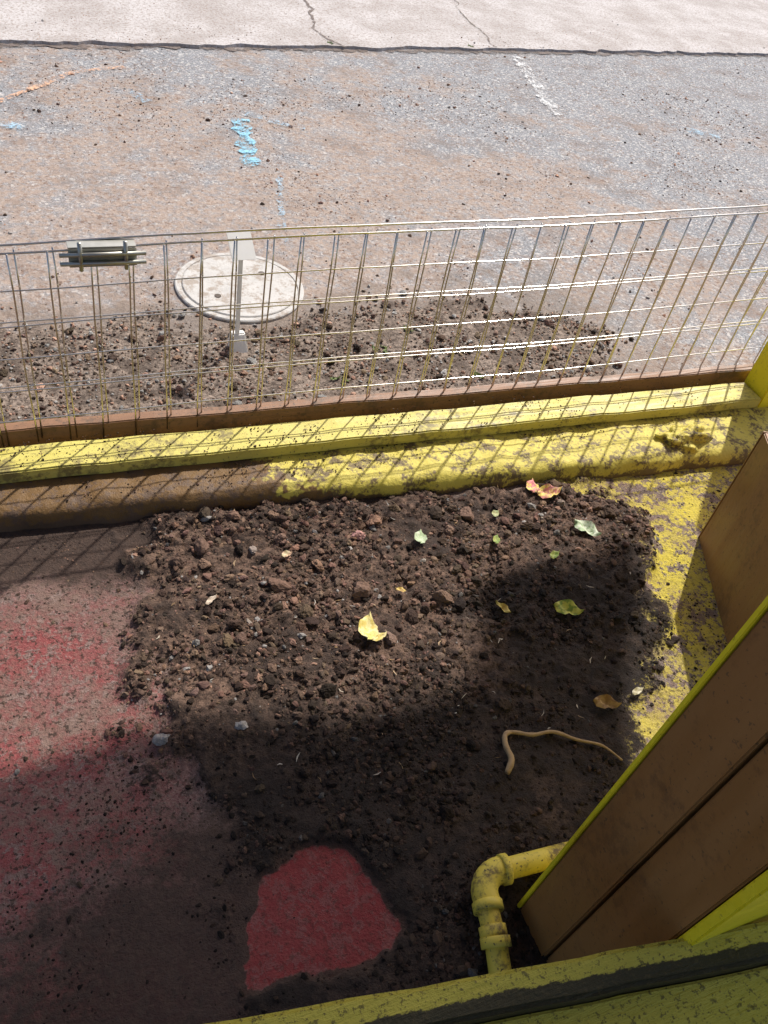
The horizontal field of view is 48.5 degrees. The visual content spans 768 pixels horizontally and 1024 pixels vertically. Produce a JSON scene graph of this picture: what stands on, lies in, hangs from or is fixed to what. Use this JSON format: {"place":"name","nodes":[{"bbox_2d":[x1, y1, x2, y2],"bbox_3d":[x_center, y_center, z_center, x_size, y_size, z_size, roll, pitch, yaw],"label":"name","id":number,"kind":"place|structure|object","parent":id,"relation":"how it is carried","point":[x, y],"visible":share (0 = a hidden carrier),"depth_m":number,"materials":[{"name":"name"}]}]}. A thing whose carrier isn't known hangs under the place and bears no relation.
{"place":"outdoors","nodes":[
{"label":"outdoors","id":0,"kind":"place"},
{"bbox_2d":[0,44,767,374],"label":"asphalt ground","id":1,"kind":"structure","parent":0,"point":[116,186],"depth_m":4.02,"materials":[{"name":"grey asphalt"}]},
{"bbox_2d":[0,121,23,128],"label":"blue paint mark","id":2,"kind":"object","parent":1,"relation":"on","point":[12,125],"visible":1,"depth_m":3.76,"materials":[{"name":"blue paint"}]},
{"bbox_2d":[0,65,124,101],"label":"orange paint line","id":3,"kind":"object","parent":1,"relation":"on","point":[30,87],"visible":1,"depth_m":4.08,"materials":[{"name":"orange paint"}]},
{"bbox_2d":[174,253,303,323],"bbox_3d":[-0.530,-0.831,3.143,0.470,0.022,0.470,-9,48,-21],"label":"manhole cover","id":4,"kind":"object","parent":1,"relation":"on","point":[216,291],"visible":0.79,"depth_m":3.12,"materials":[{"name":"concrete"}]},
{"bbox_2d":[231,118,260,165],"bbox_3d":[-0.656,-1.755,4.036,0.112,0.001,0.527,-3,46,-15],"label":"blue paint mark","id":5,"kind":"object","parent":1,"relation":"on","point":[247,133],"visible":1,"depth_m":4.03,"materials":[{"name":"blue paint"}]},
{"bbox_2d":[276,177,287,238],"bbox_3d":[-0.437,-1.298,3.630,0.047,0.001,0.640,2,45,-11],"label":"faded chalk line","id":6,"kind":"object","parent":1,"relation":"on","point":[280,201],"visible":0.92,"depth_m":3.66,"materials":[{"name":"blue paint"}]},
{"bbox_2d":[0,298,616,423],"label":"soil bank","id":7,"kind":"structure","parent":1,"relation":"on","point":[395,344],"depth_m":2.86,"materials":[{"name":"brown soil"}]},
{"bbox_2d":[226,231,255,352],"bbox_3d":[-0.466,-0.686,2.740,0.076,0.422,0.098,-9,48,-21],"label":"white marker stake","id":8,"kind":"object","parent":7,"relation":"on","point":[246,250],"visible":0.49,"depth_m":2.65,"materials":[{"name":"plastic"}]},
{"bbox_2d":[0,284,637,421],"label":"soil clods","id":9,"kind":"object","parent":7,"relation":"on","point":[112,358],"visible":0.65,"depth_m":2.88,"materials":[{"name":"brown soil"}]},
{"bbox_2d":[330,376,349,384],"bbox_3d":[-0.144,-0.437,2.817,0.060,0.012,0.038,28,46,15],"label":"weed sprout","id":10,"kind":"object","parent":7,"relation":"on","point":[334,378],"visible":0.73,"depth_m":2.82,"materials":[{"name":"green plant"}]},
{"bbox_2d":[372,345,387,352],"bbox_3d":[-0.015,-0.571,2.981,0.057,0.012,0.046,9,44,-4],"label":"weed sprout","id":11,"kind":"object","parent":7,"relation":"on","point":[385,349],"visible":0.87,"depth_m":2.98,"materials":[{"name":"green plant"}]},
{"bbox_2d":[473,370,484,377],"bbox_3d":[0.325,-0.478,2.967,0.054,0.012,0.028,33,48,20],"label":"weed sprout","id":12,"kind":"object","parent":7,"relation":"on","point":[477,373],"visible":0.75,"depth_m":2.97,"materials":[{"name":"green plant"}]},
{"bbox_2d":[0,363,754,447],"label":"brown timber plank","id":13,"kind":"object","parent":1,"relation":"on","point":[179,421],"visible":0.45,"depth_m":2.58,"materials":[{"name":"brown wood"}]},
{"bbox_2d":[0,464,763,1023],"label":"painted floor","id":14,"kind":"structure","parent":1,"relation":"on","point":[322,908],"depth_m":1.85,"materials":[{"name":"red paint"}]},
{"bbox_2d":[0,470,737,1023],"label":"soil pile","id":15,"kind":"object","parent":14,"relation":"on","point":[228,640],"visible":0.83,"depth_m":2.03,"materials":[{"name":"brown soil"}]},
{"bbox_2d":[206,594,216,604],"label":"fallen leaf","id":16,"kind":"object","parent":15,"relation":"on","point":[210,600],"visible":1,"depth_m":2.07,"materials":[{"name":"beige plant"}]},
{"bbox_2d":[282,550,291,556],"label":"fallen leaf","id":17,"kind":"object","parent":15,"relation":"on","point":[285,553],"visible":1,"depth_m":2.21,"materials":[{"name":"beige plant"}]},
{"bbox_2d":[152,499,564,745],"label":"stones","id":18,"kind":"object","parent":15,"relation":"on","point":[361,589],"visible":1,"depth_m":2.18,"materials":[{"name":"stone"}]},
{"bbox_2d":[358,612,378,639],"bbox_3d":[-0.040,0.280,2.073,0.055,0.030,0.073,-9,48,-21],"label":"fallen leaf","id":19,"kind":"object","parent":15,"relation":"on","point":[368,627],"visible":1,"depth_m":2.08,"materials":[{"name":"yellow plant"}]},
{"bbox_2d":[138,485,652,780],"bbox_3d":[0.140,0.234,2.200,1.410,0.044,0.880,-9,48,-21],"label":"straw debris","id":20,"kind":"object","parent":15,"relation":"on","point":[392,659],"visible":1,"depth_m":2.10,"materials":[{"name":"plant"}]},
{"bbox_2d":[415,529,426,543],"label":"fallen leaf","id":21,"kind":"object","parent":15,"relation":"on","point":[420,537],"visible":1,"depth_m":2.32,"materials":[{"name":"green plant"}]},
{"bbox_2d":[492,510,498,516],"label":"fallen leaf","id":22,"kind":"object","parent":15,"relation":"on","point":[495,513],"visible":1,"depth_m":2.45,"materials":[{"name":"yellow plant"}]},
{"bbox_2d":[493,534,499,543],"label":"fallen leaf","id":23,"kind":"object","parent":15,"relation":"on","point":[496,539],"visible":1,"depth_m":2.37,"materials":[{"name":"plant"}]},
{"bbox_2d":[526,478,538,492],"bbox_3d":[0.441,-0.079,2.549,0.044,0.019,0.054,-9,48,-21],"label":"fallen leaf","id":24,"kind":"object","parent":15,"relation":"on","point":[532,485],"visible":1,"depth_m":2.55,"materials":[{"name":"pink plant"}]},
{"bbox_2d":[537,484,561,497],"bbox_3d":[0.493,-0.060,2.540,0.090,0.025,0.048,-9,48,-21],"label":"fallen leaf","id":25,"kind":"object","parent":15,"relation":"on","point":[547,491],"visible":1,"depth_m":2.55,"materials":[{"name":"plant"}]},
{"bbox_2d":[553,599,583,614],"bbox_3d":[0.482,0.251,2.238,0.071,0.023,0.052,-9,48,-21],"label":"fallen leaf","id":26,"kind":"object","parent":15,"relation":"on","point":[566,606],"visible":1,"depth_m":2.24,"materials":[{"name":"green plant"}]},
{"bbox_2d":[573,519,601,536],"bbox_3d":[0.584,0.047,2.458,0.060,0.024,0.067,-9,48,-21],"label":"fallen leaf","id":27,"kind":"object","parent":15,"relation":"on","point":[588,527],"visible":1,"depth_m":2.46,"materials":[{"name":"green plant"}]},
{"bbox_2d":[593,694,621,708],"bbox_3d":[0.537,0.458,2.059,0.065,0.020,0.041,-9,48,-21],"label":"fallen leaf","id":28,"kind":"object","parent":15,"relation":"on","point":[605,701],"visible":1,"depth_m":2.06,"materials":[{"name":"brown plant"}]},
{"bbox_2d":[372,631,386,640],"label":"fallen leaf","id":29,"kind":"object","parent":14,"relation":"on","point":[379,636],"visible":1,"depth_m":2.07,"materials":[{"name":"yellow plant"}]},
{"bbox_2d":[0,407,767,531],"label":"painted kerb","id":30,"kind":"structure","parent":14,"relation":"on","point":[637,447],"depth_m":2.49,"materials":[{"name":"paint"}]},
{"bbox_2d":[0,379,738,500],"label":"soil crumbs","id":31,"kind":"object","parent":30,"relation":"on","point":[306,442],"visible":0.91,"depth_m":2.43,"materials":[{"name":"brown soil"}]},
{"bbox_2d":[0,383,760,483],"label":"yellow timber sill","id":32,"kind":"structure","parent":30,"relation":"on","point":[644,405],"depth_m":2.50,"materials":[{"name":"paint"}]},
{"bbox_2d":[0,205,767,447],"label":"wire fence","id":33,"kind":"object","parent":30,"relation":"on","point":[386,295],"visible":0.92,"depth_m":2.35,"materials":[{"name":"silver metal"}]},
{"bbox_2d":[59,238,146,271],"bbox_3d":[-0.647,-0.598,1.960,0.190,0.070,0.052,-9,48,-21],"label":"galvanised bracket","id":34,"kind":"object","parent":33,"relation":"attached to","point":[103,253],"visible":1,"depth_m":1.95,"materials":[{"name":"silver metal"}]},
{"bbox_2d":[655,424,712,453],"bbox_3d":[1.001,-0.226,2.842,0.250,0.137,0.139,-9,48,-21],"label":"mortar lump","id":35,"kind":"object","parent":30,"relation":"on","point":[683,438],"visible":0.59,"depth_m":2.78,"materials":[{"name":"paint"}]},
{"bbox_2d":[395,587,405,591],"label":"fallen leaf","id":36,"kind":"object","parent":14,"relation":"on","point":[402,589],"visible":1,"depth_m":2.19,"materials":[{"name":"yellow plant"}]},
{"bbox_2d":[495,600,510,612],"bbox_3d":[0.307,0.245,2.200,0.050,0.013,0.023,36,49,21],"label":"fallen leaf","id":37,"kind":"object","parent":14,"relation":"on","point":[503,606],"visible":1,"depth_m":2.20,"materials":[{"name":"brown plant"}]},
{"bbox_2d":[471,841,567,973],"bbox_3d":[0.247,0.776,1.664,0.184,0.096,0.385,26,46,13],"label":"yellow elbow pipe","id":38,"kind":"object","parent":14,"relation":"on","point":[492,875],"visible":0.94,"depth_m":1.65,"materials":[{"name":"paint"}]},
{"bbox_2d":[550,550,559,558],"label":"fallen leaf","id":39,"kind":"object","parent":14,"relation":"on","point":[554,554],"visible":1,"depth_m":2.36,"materials":[{"name":"green plant"}]},
{"bbox_2d":[502,730,622,774],"bbox_3d":[0.399,0.534,1.955,0.295,0.023,0.107,-2,46,-15],"label":"fallen twig","id":40,"kind":"object","parent":14,"relation":"on","point":[511,759],"visible":1,"depth_m":1.96,"materials":[{"name":"brown wood"}]},
{"bbox_2d":[632,687,643,694],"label":"fallen leaf","id":41,"kind":"object","parent":14,"relation":"on","point":[636,690],"visible":1,"depth_m":2.10,"materials":[{"name":"beige plant"}]},
{"bbox_2d":[517,596,767,996],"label":"brown timber post","id":42,"kind":"object","parent":14,"relation":"on","point":[668,840],"visible":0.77,"depth_m":1.19,"materials":[{"name":"paint"}]},
{"bbox_2d":[206,922,767,1023],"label":"yellow handrail","id":43,"kind":"object","parent":42,"relation":"attached to","point":[678,981],"visible":0.98,"depth_m":1.16,"materials":[{"name":"paint"}]},
{"bbox_2d":[698,431,767,643],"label":"brown board box","id":44,"kind":"object","parent":14,"relation":"on","point":[733,537],"visible":0.86,"depth_m":2.31,"materials":[{"name":"paint"}]},
{"bbox_2d":[744,341,767,407],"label":"yellow post","id":45,"kind":"object","parent":14,"relation":"on","point":[756,381],"depth_m":3.00,"materials":[{"name":"paint"}]},
{"bbox_2d":[513,56,560,114],"bbox_3d":[0.943,-2.669,5.319,0.101,0.001,0.978,1,45,-12],"label":"white paint line","id":46,"kind":"object","parent":1,"relation":"on","point":[542,98],"visible":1,"depth_m":5.30,"materials":[{"name":"white paint"}]},
{"bbox_2d":[0,0,767,55],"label":"pavement","id":47,"kind":"structure","parent":0,"point":[684,27],"depth_m":5.71,"materials":[{"name":"concrete"}]},
{"bbox_2d":[305,0,345,46],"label":"pavement crack","id":48,"kind":"object","parent":47,"relation":"on","point":[310,11],"visible":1,"depth_m":5.47,"materials":[{"name":"concrete"}]},
{"bbox_2d":[0,43,766,56],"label":"pavement joint","id":49,"kind":"object","parent":47,"relation":"on","point":[260,48],"visible":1,"depth_m":5.18,"materials":[{"name":"soil"}]},
{"bbox_2d":[454,0,496,46],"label":"pavement crack","id":50,"kind":"object","parent":47,"relation":"on","point":[474,25],"visible":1,"depth_m":5.92,"materials":[{"name":"concrete"}]},
{"bbox_2d":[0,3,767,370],"bbox_3d":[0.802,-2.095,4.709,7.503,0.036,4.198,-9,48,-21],"label":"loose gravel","id":51,"kind":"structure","parent":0,"point":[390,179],"depth_m":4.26,"materials":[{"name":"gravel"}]}
]}

